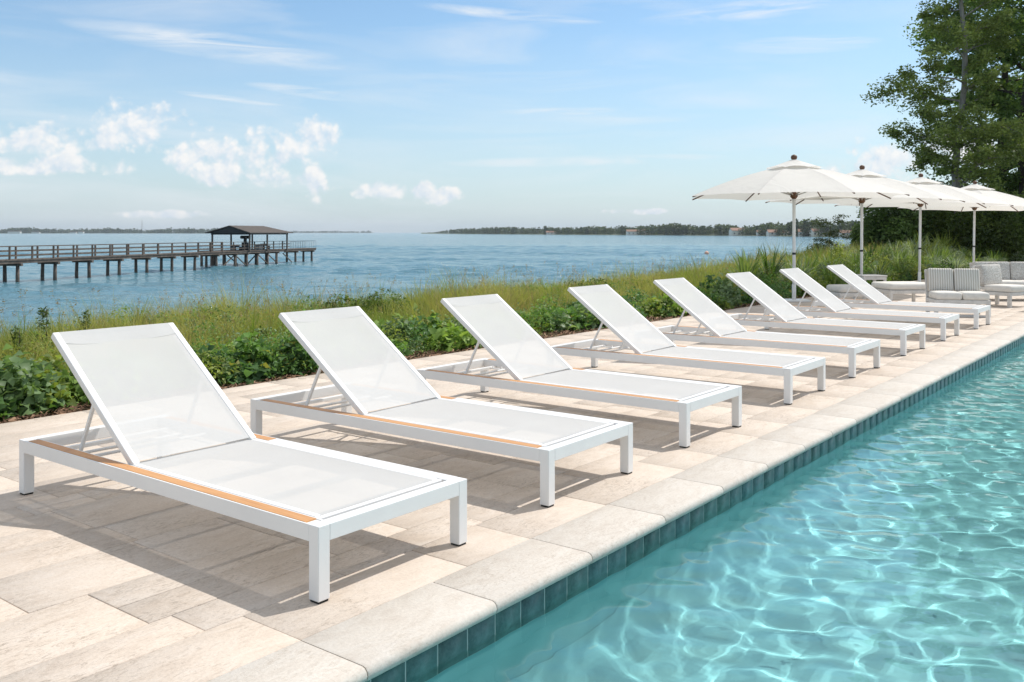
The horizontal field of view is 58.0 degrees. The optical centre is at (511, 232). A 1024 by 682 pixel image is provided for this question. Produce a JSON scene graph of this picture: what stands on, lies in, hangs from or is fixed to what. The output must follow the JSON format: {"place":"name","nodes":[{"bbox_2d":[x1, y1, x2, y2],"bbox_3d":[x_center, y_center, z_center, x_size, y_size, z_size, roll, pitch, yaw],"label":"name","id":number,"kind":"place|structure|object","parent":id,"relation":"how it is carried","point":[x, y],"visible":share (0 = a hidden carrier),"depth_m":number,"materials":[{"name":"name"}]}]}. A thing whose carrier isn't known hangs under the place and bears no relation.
{"place":"outdoors","nodes":[
{"label":"outdoors","id":0,"kind":"place"},
{"bbox_2d":[240,235,248,249],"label":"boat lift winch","id":1,"kind":"object","parent":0,"point":[245,237],"visible":0.85,"depth_m":113.14,"materials":[{"name":"grey metal"}]},
{"bbox_2d":[0,233,851,337],"bbox_3d":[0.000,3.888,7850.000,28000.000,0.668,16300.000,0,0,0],"label":"sea","id":2,"kind":"structure","parent":0,"point":[407,259],"depth_m":115.06,"materials":[{"name":"liquid"}]},
{"bbox_2d":[0,241,315,281],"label":"pier","id":3,"kind":"structure","parent":2,"relation":"in","point":[213,253],"depth_m":89.49,"materials":[{"name":"brown wood"}]},
{"bbox_2d":[205,225,292,250],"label":"boathouse","id":4,"kind":"object","parent":3,"relation":"on","point":[231,230],"visible":0.88,"depth_m":110.28,"materials":[{"name":"grey wood"}]},
{"bbox_2d":[0,280,914,423],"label":"ground","id":5,"kind":"structure","parent":0,"point":[309,374],"depth_m":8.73,"materials":[{"name":"soil"}]},
{"bbox_2d":[4,326,25,356],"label":"leafy weed","id":6,"kind":"object","parent":5,"relation":"on","point":[19,336],"visible":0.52,"depth_m":9.19,"materials":[{"name":"green plant"}]},
{"bbox_2d":[31,306,51,349],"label":"leafy weed","id":7,"kind":"object","parent":5,"relation":"on","point":[42,311],"visible":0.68,"depth_m":9.59,"materials":[{"name":"green plant"}]},
{"bbox_2d":[78,310,90,329],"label":"leafy weed","id":8,"kind":"object","parent":5,"relation":"on","point":[85,313],"visible":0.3,"depth_m":10.39,"materials":[{"name":"green plant"}]},
{"bbox_2d":[249,326,275,340],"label":"shrub","id":9,"kind":"object","parent":5,"relation":"on","point":[264,331],"visible":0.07,"depth_m":11.03,"materials":[{"name":"green plant"}]},
{"bbox_2d":[321,294,367,311],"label":"shrub","id":10,"kind":"object","parent":5,"relation":"on","point":[345,298],"visible":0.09,"depth_m":13.87,"materials":[{"name":"green plant"}]},
{"bbox_2d":[351,288,411,318],"bbox_3d":[-2.061,1.159,14.250,1.086,0.644,1.082,0,0,0],"label":"shrub","id":11,"kind":"object","parent":5,"relation":"on","point":[369,302],"visible":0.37,"depth_m":14.13,"materials":[{"name":"green plant"}]},
{"bbox_2d":[0,256,955,420],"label":"ground cover","id":12,"kind":"object","parent":5,"relation":"on","point":[28,387],"visible":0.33,"depth_m":9.98,"materials":[{"name":"green plant"}]},
{"bbox_2d":[0,232,980,369],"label":"meadow grass","id":13,"kind":"structure","parent":5,"relation":"on","point":[690,275],"depth_m":14.13,"materials":[{"name":"green plant"}]},
{"bbox_2d":[562,277,613,291],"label":"shrub","id":14,"kind":"object","parent":5,"relation":"on","point":[594,281],"visible":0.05,"depth_m":19.43,"materials":[{"name":"green plant"}]},
{"bbox_2d":[699,252,775,283],"bbox_3d":[5.299,0.927,21.521,1.874,1.089,1.927,0,0,33],"label":"strap leaf plant","id":15,"kind":"object","parent":5,"relation":"on","point":[741,268],"visible":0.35,"depth_m":21.41,"materials":[{"name":"green plant"}]},
{"bbox_2d":[716,245,789,277],"bbox_3d":[5.760,0.838,22.528,2.071,1.188,1.612,0,0,-3],"label":"strap leaf plant","id":16,"kind":"object","parent":5,"relation":"on","point":[757,268],"visible":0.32,"depth_m":22.20,"materials":[{"name":"green plant"}]},
{"bbox_2d":[755,271,776,285],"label":"shrub","id":17,"kind":"object","parent":5,"relation":"on","point":[762,275],"visible":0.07,"depth_m":20.64,"materials":[{"name":"green plant"}]},
{"bbox_2d":[747,244,788,282],"bbox_3d":[6.176,0.832,22.805,1.826,1.190,1.670,0,0,10],"label":"strap leaf plant","id":18,"kind":"object","parent":5,"relation":"on","point":[771,264],"visible":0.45,"depth_m":22.81,"materials":[{"name":"green plant"}]},
{"bbox_2d":[757,254,787,282],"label":"shrub","id":19,"kind":"object","parent":5,"relation":"on","point":[776,263],"visible":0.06,"depth_m":23.56,"materials":[{"name":"green plant"}]},
{"bbox_2d":[775,256,815,278],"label":"strap leaf plant","id":20,"kind":"object","parent":5,"relation":"on","point":[801,266],"visible":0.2,"depth_m":22.07,"materials":[{"name":"green plant"}]},
{"bbox_2d":[777,249,813,274],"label":"strap leaf plant","id":21,"kind":"object","parent":5,"relation":"on","point":[797,262],"visible":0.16,"depth_m":23.90,"materials":[{"name":"green plant"}]},
{"bbox_2d":[778,248,824,274],"bbox_3d":[7.109,0.888,22.687,1.804,1.051,1.604,0,0,-26],"label":"strap leaf plant","id":22,"kind":"object","parent":5,"relation":"on","point":[810,266],"visible":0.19,"depth_m":22.54,"materials":[{"name":"green plant"}]},
{"bbox_2d":[796,252,828,268],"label":"strap leaf plant","id":23,"kind":"object","parent":5,"relation":"on","point":[809,261],"visible":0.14,"depth_m":25.22,"materials":[{"name":"green plant"}]},
{"bbox_2d":[797,271,830,296],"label":"shrub","id":24,"kind":"object","parent":5,"relation":"on","point":[819,282],"visible":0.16,"depth_m":19.32,"materials":[{"name":"green plant"}]},
{"bbox_2d":[806,238,837,252],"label":"shrub","id":25,"kind":"object","parent":5,"relation":"on","point":[812,246],"visible":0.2,"depth_m":40.03,"materials":[{"name":"green plant"}]},
{"bbox_2d":[802,241,843,269],"bbox_3d":[8.893,0.785,26.370,1.718,1.077,1.702,0,0,-45],"label":"strap leaf plant","id":26,"kind":"object","parent":5,"relation":"on","point":[817,262],"visible":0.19,"depth_m":26.32,"materials":[{"name":"green plant"}]},
{"bbox_2d":[810,214,851,247],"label":"sapling","id":27,"kind":"object","parent":5,"relation":"on","point":[827,222],"visible":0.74,"depth_m":42.00,"materials":[{"name":"green plant"}]},
{"bbox_2d":[818,269,844,285],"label":"strap leaf plant","id":28,"kind":"object","parent":5,"relation":"on","point":[831,279],"visible":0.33,"depth_m":20.12,"materials":[{"name":"green plant"}]},
{"bbox_2d":[814,247,848,268],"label":"strap leaf plant","id":29,"kind":"object","parent":5,"relation":"on","point":[829,258],"visible":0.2,"depth_m":25.78,"materials":[{"name":"green plant"}]},
{"bbox_2d":[820,272,847,283],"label":"shrub","id":30,"kind":"object","parent":5,"relation":"on","point":[835,275],"visible":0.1,"depth_m":20.65,"materials":[{"name":"green plant"}]},
{"bbox_2d":[832,240,853,265],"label":"shrub","id":31,"kind":"object","parent":5,"relation":"on","point":[836,249],"visible":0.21,"depth_m":27.15,"materials":[{"name":"green plant"}]},
{"bbox_2d":[833,256,856,270],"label":"shrub","id":32,"kind":"object","parent":5,"relation":"on","point":[849,263],"visible":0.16,"depth_m":24.28,"materials":[{"name":"green plant"}]},
{"bbox_2d":[849,222,867,245],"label":"bush","id":33,"kind":"object","parent":5,"relation":"on","point":[855,233],"visible":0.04,"depth_m":43.78,"materials":[{"name":"green plant"}]},
{"bbox_2d":[845,247,876,267],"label":"strap leaf plant","id":34,"kind":"object","parent":5,"relation":"on","point":[853,258],"visible":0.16,"depth_m":25.71,"materials":[{"name":"green plant"}]},
{"bbox_2d":[852,255,871,269],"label":"shrub","id":35,"kind":"object","parent":5,"relation":"on","point":[865,264],"visible":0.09,"depth_m":24.72,"materials":[{"name":"green plant"}]},
{"bbox_2d":[841,244,888,266],"bbox_3d":[9.964,0.809,26.330,1.802,1.060,1.760,0,0,11],"label":"strap leaf plant","id":36,"kind":"object","parent":5,"relation":"on","point":[866,257],"visible":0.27,"depth_m":26.21,"materials":[{"name":"green plant"}]},
{"bbox_2d":[858,243,890,260],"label":"strap leaf plant","id":37,"kind":"object","parent":5,"relation":"on","point":[871,251],"visible":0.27,"depth_m":29.29,"materials":[{"name":"green plant"}]},
{"bbox_2d":[866,237,893,256],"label":"strap leaf plant","id":38,"kind":"object","parent":5,"relation":"on","point":[880,250],"visible":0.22,"depth_m":30.82,"materials":[{"name":"green plant"}]},
{"bbox_2d":[871,265,893,280],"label":"strap leaf plant","id":39,"kind":"object","parent":5,"relation":"on","point":[876,272],"visible":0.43,"depth_m":23.41,"materials":[{"name":"green plant"}]},
{"bbox_2d":[865,257,901,276],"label":"strap leaf plant","id":40,"kind":"object","parent":5,"relation":"on","point":[879,267],"visible":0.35,"depth_m":23.99,"materials":[{"name":"green plant"}]},
{"bbox_2d":[875,254,896,266],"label":"shrub","id":41,"kind":"object","parent":5,"relation":"on","point":[888,260],"visible":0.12,"depth_m":27.26,"materials":[{"name":"green plant"}]},
{"bbox_2d":[850,207,937,249],"bbox_3d":[16.479,-0.474,40.099,3.424,3.268,4.364,0,0,0],"label":"bush","id":42,"kind":"object","parent":5,"relation":"on","point":[875,219],"visible":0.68,"depth_m":39.01,"materials":[{"name":"green plant"}]},
{"bbox_2d":[881,244,906,259],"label":"shrub","id":43,"kind":"object","parent":5,"relation":"on","point":[887,251],"visible":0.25,"depth_m":30.13,"materials":[{"name":"green plant"}]},
{"bbox_2d":[891,258,914,276],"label":"strap leaf plant","id":44,"kind":"object","parent":5,"relation":"on","point":[904,270],"visible":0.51,"depth_m":24.99,"materials":[{"name":"green plant"}]},
{"bbox_2d":[897,241,912,255],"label":"shrub","id":45,"kind":"object","parent":5,"relation":"on","point":[908,247],"visible":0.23,"depth_m":31.88,"materials":[{"name":"green plant"}]},
{"bbox_2d":[892,239,923,251],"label":"strap leaf plant","id":46,"kind":"object","parent":5,"relation":"on","point":[901,243],"visible":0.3,"depth_m":33.38,"materials":[{"name":"green plant"}]},
{"bbox_2d":[894,258,928,280],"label":"shrub","id":47,"kind":"object","parent":5,"relation":"on","point":[914,271],"visible":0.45,"depth_m":25.69,"materials":[{"name":"green plant"}]},
{"bbox_2d":[894,248,935,266],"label":"strap leaf plant","id":48,"kind":"object","parent":5,"relation":"on","point":[908,256],"visible":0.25,"depth_m":28.33,"materials":[{"name":"green plant"}]},
{"bbox_2d":[904,237,928,254],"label":"strap leaf plant","id":49,"kind":"object","parent":5,"relation":"on","point":[914,244],"visible":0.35,"depth_m":34.17,"materials":[{"name":"green plant"}]},
{"bbox_2d":[899,243,933,258],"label":"strap leaf plant","id":50,"kind":"object","parent":5,"relation":"on","point":[910,248],"visible":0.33,"depth_m":32.53,"materials":[{"name":"green plant"}]},
{"bbox_2d":[905,230,941,255],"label":"strap leaf plant","id":51,"kind":"object","parent":5,"relation":"on","point":[926,242],"visible":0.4,"depth_m":34.30,"materials":[{"name":"green plant"}]},
{"bbox_2d":[880,208,969,244],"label":"bush","id":52,"kind":"object","parent":5,"relation":"on","point":[928,215],"visible":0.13,"depth_m":40.15,"materials":[{"name":"green plant"}]},
{"bbox_2d":[925,248,948,261],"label":"strap leaf plant","id":53,"kind":"object","parent":5,"relation":"on","point":[934,255],"visible":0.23,"depth_m":30.68,"materials":[{"name":"green plant"}]},
{"bbox_2d":[931,245,946,260],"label":"strap leaf plant","id":54,"kind":"object","parent":5,"relation":"on","point":[939,251],"visible":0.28,"depth_m":31.29,"materials":[{"name":"green plant"}]},
{"bbox_2d":[931,257,947,267],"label":"shrub","id":55,"kind":"object","parent":5,"relation":"on","point":[937,260],"visible":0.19,"depth_m":28.93,"materials":[{"name":"green plant"}]},
{"bbox_2d":[860,0,1023,242],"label":"tree","id":56,"kind":"object","parent":5,"relation":"on","point":[947,139],"visible":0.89,"depth_m":39.31,"materials":[{"name":"green plant"}]},
{"bbox_2d":[931,232,960,247],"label":"strap leaf plant","id":57,"kind":"object","parent":5,"relation":"on","point":[946,242],"visible":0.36,"depth_m":36.65,"materials":[{"name":"green plant"}]},
{"bbox_2d":[940,260,955,268],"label":"shrub","id":58,"kind":"object","parent":5,"relation":"on","point":[949,264],"visible":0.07,"depth_m":28.25,"materials":[{"name":"green plant"}]},
{"bbox_2d":[931,242,964,259],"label":"strap leaf plant","id":59,"kind":"object","parent":5,"relation":"on","point":[947,252],"visible":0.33,"depth_m":32.25,"materials":[{"name":"green plant"}]},
{"bbox_2d":[938,231,960,249],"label":"strap leaf plant","id":60,"kind":"object","parent":5,"relation":"on","point":[954,241],"visible":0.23,"depth_m":38.17,"materials":[{"name":"green plant"}]},
{"bbox_2d":[911,167,988,236],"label":"bush","id":61,"kind":"object","parent":5,"relation":"on","point":[946,183],"visible":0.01,"depth_m":42.41,"materials":[{"name":"green plant"}]},
{"bbox_2d":[947,246,966,260],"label":"shrub","id":62,"kind":"object","parent":5,"relation":"on","point":[962,253],"visible":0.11,"depth_m":34.67,"materials":[{"name":"green plant"}]},
{"bbox_2d":[946,254,967,267],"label":"strap leaf plant","id":63,"kind":"object","parent":5,"relation":"on","point":[956,264],"visible":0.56,"depth_m":29.42,"materials":[{"name":"green plant"}]},
{"bbox_2d":[902,0,1023,215],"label":"tree","id":64,"kind":"object","parent":5,"relation":"on","point":[1009,100],"visible":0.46,"depth_m":43.82,"materials":[{"name":"green plant"}]},
{"bbox_2d":[961,252,986,261],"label":"strap leaf plant","id":65,"kind":"object","parent":5,"relation":"on","point":[977,259],"visible":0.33,"depth_m":33.10,"materials":[{"name":"green plant"}]},
{"bbox_2d":[928,0,1023,193],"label":"tree","id":66,"kind":"object","parent":5,"relation":"on","point":[1004,76],"visible":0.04,"depth_m":51.90,"materials":[{"name":"green plant"}]},
{"bbox_2d":[932,210,1023,261],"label":"bush","id":67,"kind":"object","parent":5,"relation":"on","point":[1001,235],"visible":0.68,"depth_m":38.33,"materials":[{"name":"green plant"}]},
{"bbox_2d":[969,240,990,258],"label":"strap leaf plant","id":68,"kind":"object","parent":5,"relation":"on","point":[978,251],"visible":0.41,"depth_m":37.55,"materials":[{"name":"green plant"}]},
{"bbox_2d":[971,168,1018,221],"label":"bush","id":69,"kind":"object","parent":5,"relation":"on","point":[998,191],"depth_m":45.29,"materials":[{"name":"green plant"}]},
{"bbox_2d":[985,195,1023,255],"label":"bush","id":70,"kind":"object","parent":5,"relation":"on","point":[1020,213],"visible":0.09,"depth_m":40.79,"materials":[{"name":"green plant"}]},
{"bbox_2d":[1008,253,1023,261],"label":"shrub","id":71,"kind":"object","parent":5,"relation":"on","point":[1016,258],"visible":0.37,"depth_m":38.00,"materials":[{"name":"green plant"}]},
{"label":"pool walls","id":72,"kind":"structure","parent":5,"relation":"on","visible":0},
{"bbox_2d":[207,321,1023,681],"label":"pool coping","id":73,"kind":"object","parent":72,"relation":"on","point":[375,641],"visible":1,"depth_m":3.70,"materials":[{"name":"stone"}]},
{"bbox_2d":[370,418,869,681],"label":"tile grout","id":74,"kind":"object","parent":72,"relation":"attached to","point":[607,567],"visible":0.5,"depth_m":3.54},
{"bbox_2d":[367,337,1023,681],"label":"pool tiles","id":75,"kind":"object","parent":72,"relation":"attached to","point":[420,664],"visible":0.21,"depth_m":3.96,"materials":[{"name":"teal tile"}]},
{"bbox_2d":[0,279,1023,681],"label":"pool deck","id":76,"kind":"structure","parent":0,"point":[102,579],"depth_m":4.08,"materials":[{"name":"stone"}]},
{"bbox_2d":[19,322,466,603],"bbox_3d":[-1.318,0.896,4.220,2.240,0.808,0.800,0,0,38],"label":"sun lounger","id":77,"kind":"object","parent":76,"relation":"on","point":[152,390],"visible":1,"depth_m":4.20,"materials":[{"name":"white fabric"}]},
{"bbox_2d":[250,306,632,507],"bbox_3d":[-0.480,0.896,5.345,2.240,0.808,0.800,0,0,37],"label":"sun lounger","id":78,"kind":"object","parent":76,"relation":"on","point":[360,360],"visible":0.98,"depth_m":5.36,"materials":[{"name":"white fabric"}]},
{"bbox_2d":[416,294,741,447],"bbox_3d":[0.411,0.896,6.555,2.240,0.808,0.800,0,0,38],"label":"sun lounger","id":79,"kind":"object","parent":76,"relation":"on","point":[512,342],"visible":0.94,"depth_m":6.58,"materials":[{"name":"white fabric"}]},
{"bbox_2d":[551,284,825,404],"bbox_3d":[1.442,0.896,7.942,2.240,0.808,0.800,0,0,37],"label":"sun lounger","id":80,"kind":"object","parent":76,"relation":"on","point":[625,322],"visible":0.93,"depth_m":7.96,"materials":[{"name":"white fabric"}]},
{"bbox_2d":[634,278,879,377],"bbox_3d":[2.403,0.896,9.223,2.240,0.808,0.800,0,0,37],"label":"sun lounger","id":81,"kind":"object","parent":76,"relation":"on","point":[710,316],"visible":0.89,"depth_m":9.22,"materials":[{"name":"white fabric"}]},
{"bbox_2d":[692,155,909,301],"bbox_3d":[5.314,-0.083,17.400,3.788,2.765,3.788,0,0,11],"label":"parasol","id":82,"kind":"object","parent":76,"relation":"on","point":[793,179],"visible":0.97,"depth_m":16.72,"materials":[{"name":"cloth"},{"name":"brown wood"},{"name":"white metal"}]},
{"bbox_2d":[709,272,924,355],"bbox_3d":[3.493,0.896,10.696,2.240,0.808,0.800,0,0,38],"label":"sun lounger","id":83,"kind":"object","parent":76,"relation":"on","point":[785,313],"visible":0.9,"depth_m":10.70,"materials":[{"name":"white fabric"}]},
{"bbox_2d":[826,284,863,298],"bbox_3d":[5.980,1.114,16.400,0.620,0.372,0.600,0,0,-6],"label":"footstool","id":84,"kind":"object","parent":76,"relation":"on","point":[840,290],"visible":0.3,"depth_m":16.12,"materials":[{"name":"white fabric"}]},
{"bbox_2d":[764,268,958,340],"bbox_3d":[4.514,0.896,12.010,2.240,0.808,0.800,0,0,37],"label":"sun lounger","id":85,"kind":"object","parent":76,"relation":"on","point":[835,306],"visible":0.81,"depth_m":11.97,"materials":[{"name":"white fabric"}]},
{"bbox_2d":[765,165,964,273],"bbox_3d":[7.618,-0.082,20.103,3.788,2.767,3.788,0,0,-3],"label":"parasol","id":86,"kind":"object","parent":76,"relation":"on","point":[921,194],"visible":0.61,"depth_m":19.98,"materials":[{"name":"cloth"},{"name":"white metal"},{"name":"brown wood"}]},
{"bbox_2d":[853,274,886,299],"bbox_3d":[6.930,1.062,17.900,0.480,0.476,0.480,0,0,-6],"label":"side table","id":87,"kind":"object","parent":76,"relation":"on","point":[873,277],"visible":0.51,"depth_m":17.68,"materials":[{"name":"white metal"}]},
{"bbox_2d":[871,281,925,301],"bbox_3d":[7.020,1.094,16.600,0.860,0.412,0.750,0,0,-6],"label":"ottoman","id":88,"kind":"object","parent":76,"relation":"on","point":[891,288],"visible":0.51,"depth_m":16.25,"materials":[{"name":"white fabric"}]},
{"bbox_2d":[813,264,989,328],"bbox_3d":[5.610,0.896,13.381,2.240,0.808,0.800,0,0,38],"label":"sun lounger","id":89,"kind":"object","parent":76,"relation":"on","point":[876,298],"visible":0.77,"depth_m":13.36,"materials":[{"name":"white fabric"}]},
{"bbox_2d":[834,173,1013,281],"bbox_3d":[10.130,-0.081,22.903,3.788,2.768,3.788,0,0,5],"label":"parasol","id":90,"kind":"object","parent":76,"relation":"on","point":[971,198],"visible":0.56,"depth_m":22.76,"materials":[{"name":"cloth"},{"name":"white metal"},{"name":"brown wood"}]},
{"bbox_2d":[924,268,990,317],"bbox_3d":[6.979,0.936,14.493,0.800,0.727,0.708,0,0,12],"label":"garden loveseat","id":91,"kind":"object","parent":76,"relation":"on","point":[941,284],"visible":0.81,"depth_m":14.58,"materials":[{"name":"grey fabric"}]},
{"bbox_2d":[897,181,1023,261],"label":"parasol","id":92,"kind":"object","parent":76,"relation":"on","point":[1017,203],"visible":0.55,"depth_m":26.18,"materials":[{"name":"cloth"},{"name":"white metal"},{"name":"brown wood"}]},
{"bbox_2d":[969,262,1023,299],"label":"garden sofa","id":93,"kind":"object","parent":76,"relation":"on","point":[1012,272],"visible":0.39,"depth_m":17.97,"materials":[{"name":"white fabric"}]},
{"bbox_2d":[971,264,1023,307],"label":"garden chair","id":94,"kind":"object","parent":76,"relation":"on","point":[990,277],"visible":0.79,"depth_m":16.30,"materials":[{"name":"white fabric"}]},
{"bbox_2d":[0,0,1023,232],"label":"sky","id":95,"kind":"structure","parent":0,"point":[375,116],"materials":[{"name":"blue"}]},
{"bbox_2d":[421,233,832,236],"bbox_3d":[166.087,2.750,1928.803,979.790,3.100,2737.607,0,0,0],"label":"shore","id":96,"kind":"structure","parent":0,"point":[652,234],"depth_m":1356.93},
{"bbox_2d":[625,230,639,234],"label":"house","id":97,"kind":"structure","parent":96,"relation":"on","point":[631,232],"depth_m":1287.53,"materials":[{"name":"white paint"}]},
{"bbox_2d":[428,218,859,235],"bbox_3d":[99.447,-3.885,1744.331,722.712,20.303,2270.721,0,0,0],"label":"shore woods","id":98,"kind":"object","parent":96,"relation":"on","point":[804,226],"visible":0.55,"depth_m":1210.39,"materials":[{"name":"green plant"}]},
{"bbox_2d":[728,228,744,235],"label":"house","id":99,"kind":"structure","parent":96,"relation":"on","point":[734,232],"depth_m":1062.64,"materials":[{"name":"white paint"}]},
{"bbox_2d":[765,230,787,235],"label":"house","id":100,"kind":"structure","parent":96,"relation":"on","point":[770,232],"depth_m":947.73,"materials":[{"name":"white paint"}]},
{"bbox_2d":[808,228,823,235],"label":"house","id":101,"kind":"structure","parent":96,"relation":"on","point":[812,233],"depth_m":849.19,"materials":[{"name":"white tile"}]},
{"bbox_2d":[413,343,1023,681],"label":"pool water","id":102,"kind":"structure","parent":0,"point":[889,549],"depth_m":3.79,"materials":[{"name":"teal liquid"}]},
{"bbox_3d":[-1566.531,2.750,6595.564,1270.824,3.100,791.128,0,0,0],"label":"distant shore","id":103,"kind":"structure","parent":0,"visible":0},
{"bbox_2d":[289,230,370,232],"bbox_3d":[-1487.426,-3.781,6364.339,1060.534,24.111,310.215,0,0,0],"label":"distant woods","id":104,"kind":"object","parent":103,"relation":"on","point":[330,231],"visible":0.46,"depth_m":6274.43,"materials":[{"name":"green plant"}]},
{"bbox_3d":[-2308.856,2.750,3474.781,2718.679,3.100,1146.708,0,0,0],"label":"left shore","id":105,"kind":"structure","parent":0,"visible":0},
{"bbox_2d":[0,226,217,232],"bbox_3d":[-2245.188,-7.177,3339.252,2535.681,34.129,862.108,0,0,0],"label":"shore woods","id":106,"kind":"object","parent":105,"relation":"on","point":[111,230],"visible":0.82,"depth_m":3464.70,"materials":[{"name":"green plant"}]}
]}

